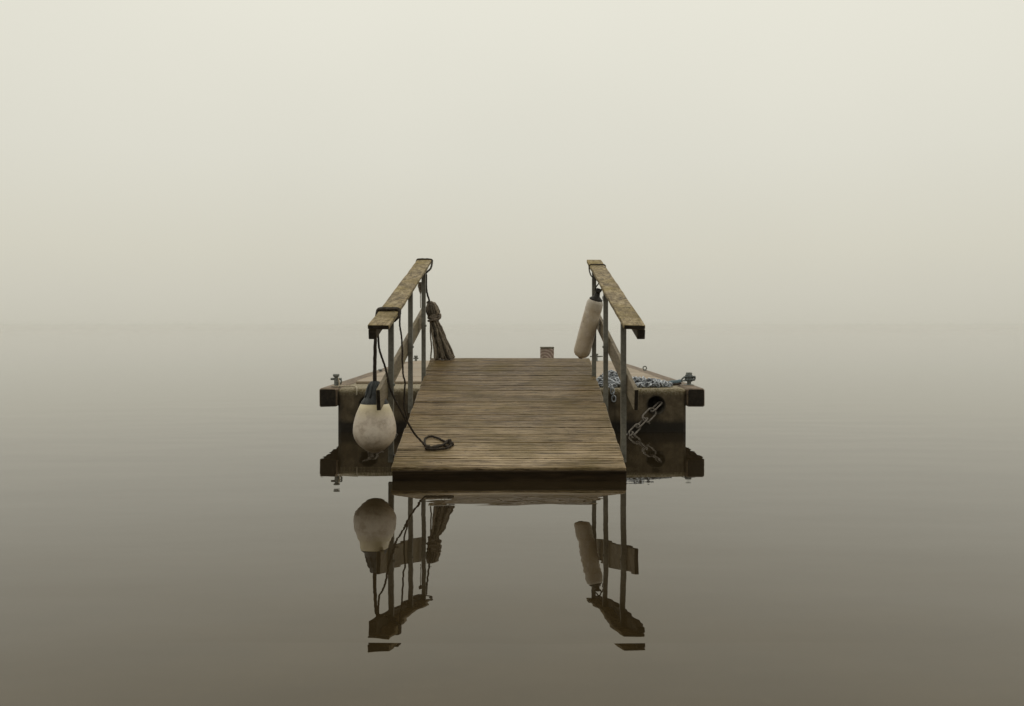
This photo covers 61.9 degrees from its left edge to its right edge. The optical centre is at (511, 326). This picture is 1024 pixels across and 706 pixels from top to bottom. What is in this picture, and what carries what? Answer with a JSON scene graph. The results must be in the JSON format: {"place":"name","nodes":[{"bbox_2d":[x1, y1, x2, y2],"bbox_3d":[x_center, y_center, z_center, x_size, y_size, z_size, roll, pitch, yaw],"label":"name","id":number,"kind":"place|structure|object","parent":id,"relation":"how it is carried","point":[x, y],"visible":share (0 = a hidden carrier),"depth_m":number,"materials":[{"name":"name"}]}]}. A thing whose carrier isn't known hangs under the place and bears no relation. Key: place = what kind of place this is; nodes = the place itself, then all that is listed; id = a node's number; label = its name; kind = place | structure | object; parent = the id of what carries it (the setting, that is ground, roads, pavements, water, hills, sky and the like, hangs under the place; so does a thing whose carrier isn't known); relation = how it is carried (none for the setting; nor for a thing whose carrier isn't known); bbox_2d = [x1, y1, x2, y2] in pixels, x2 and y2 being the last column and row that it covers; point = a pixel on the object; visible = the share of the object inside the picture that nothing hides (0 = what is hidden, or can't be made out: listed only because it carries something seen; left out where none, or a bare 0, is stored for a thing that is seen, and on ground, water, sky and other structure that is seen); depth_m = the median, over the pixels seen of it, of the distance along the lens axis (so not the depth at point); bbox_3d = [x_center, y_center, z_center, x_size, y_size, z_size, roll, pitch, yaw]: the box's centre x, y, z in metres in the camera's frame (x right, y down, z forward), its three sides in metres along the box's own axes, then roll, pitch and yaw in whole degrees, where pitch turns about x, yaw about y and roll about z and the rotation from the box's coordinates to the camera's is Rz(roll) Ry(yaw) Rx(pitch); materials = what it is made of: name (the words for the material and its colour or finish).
{"place":"outdoors","nodes":[
{"label":"outdoors","id":0,"kind":"place"},
{"bbox_2d":[0,327,1023,705],"bbox_3d":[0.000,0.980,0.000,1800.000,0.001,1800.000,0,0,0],"label":"water","id":1,"kind":"structure","parent":0,"point":[234,517],"depth_m":3.98,"materials":[{"name":"grey liquid"}]},
{"bbox_2d":[320,354,704,431],"bbox_3d":[0.002,0.854,10.870,3.573,0.852,5.979,0,0,0],"label":"floating pontoon","id":2,"kind":"object","parent":1,"relation":"on","point":[676,400],"visible":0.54,"depth_m":7.91,"materials":[{"name":"wood"}]},
{"bbox_2d":[332,378,357,394],"bbox_3d":[-1.546,0.560,7.993,0.308,0.151,0.081,0,0,30],"label":"pale rope","id":3,"kind":"object","parent":2,"relation":"attached to","point":[339,381],"visible":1,"depth_m":8.03,"materials":[{"name":"grey fabric"}]},
{"bbox_2d":[368,260,645,480],"bbox_3d":[-0.033,0.244,6.627,1.700,1.704,2.843,0,0,0],"label":"gangway","id":4,"kind":"object","parent":2,"relation":"on","point":[520,419],"visible":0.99,"depth_m":6.20,"materials":[{"name":"wood"}]},
{"bbox_2d":[373,307,453,449],"bbox_3d":[-0.640,0.350,5.710,0.280,0.960,0.538,0,0,45],"label":"dark rope","id":5,"kind":"object","parent":4,"relation":"on","point":[427,447],"visible":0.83,"depth_m":5.67,"materials":[{"name":"black fabric"}]},
{"bbox_2d":[353,381,395,452],"bbox_3d":[-0.904,0.594,5.617,0.283,0.478,0.283,0,0,0],"label":"ball buoy","id":6,"kind":"object","parent":5,"relation":"hanging from","point":[374,429],"visible":0.84,"depth_m":5.52,"materials":[{"name":"plastic"}]},
{"bbox_2d":[415,258,454,359],"bbox_3d":[-0.741,-0.153,7.804,0.224,0.932,0.566,0,0,23],"label":"rope hank","id":7,"kind":"object","parent":4,"relation":"hanging from","point":[442,349],"visible":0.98,"depth_m":7.93,"materials":[{"name":"fabric"}]},
{"bbox_2d":[588,264,605,298],"bbox_3d":[0.741,-0.377,7.283,0.157,0.339,0.288,0,0,0],"label":"fender rope","id":8,"kind":"object","parent":4,"relation":"attached to","point":[593,277],"visible":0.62,"depth_m":7.31,"materials":[{"name":"grey fabric"}]},
{"bbox_2d":[574,288,602,358],"bbox_3d":[0.661,-0.024,7.393,0.148,0.612,0.287,0,0,-44],"label":"cylinder fender","id":9,"kind":"object","parent":8,"relation":"hanging from","point":[588,326],"visible":1,"depth_m":7.33,"materials":[{"name":"plastic"}]},
{"bbox_2d":[596,370,672,401],"bbox_3d":[1.143,0.558,8.204,0.777,0.286,0.674,0,0,0],"label":"chain heap","id":10,"kind":"object","parent":2,"relation":"on","point":[614,380],"visible":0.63,"depth_m":8.05,"materials":[{"name":"grey metal"}]},
{"bbox_2d":[626,401,662,434],"bbox_3d":[1.189,0.870,7.799,0.513,0.347,0.072,0,0,-37],"label":"mooring chain","id":11,"kind":"object","parent":2,"relation":"attached to","point":[645,419],"visible":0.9,"depth_m":7.82,"materials":[{"name":"metal"}]},
{"bbox_2d":[668,374,695,385],"bbox_3d":[1.598,0.522,8.313,0.401,0.108,0.091,0,0,-19],"label":"blue rope","id":12,"kind":"object","parent":2,"relation":"on","point":[689,378],"visible":0.87,"depth_m":8.32,"materials":[{"name":"teal fabric"}]},
{"bbox_2d":[0,0,1023,326],"label":"sky","id":13,"kind":"structure","parent":0,"point":[164,163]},
{"bbox_2d":[540,347,553,357],"bbox_3d":[0.452,0.406,11.000,0.176,0.284,0.152,0,0,0],"label":"timber block","id":14,"kind":"object","parent":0,"point":[546,352],"depth_m":10.93,"materials":[{"name":"brown wood"}]}
]}

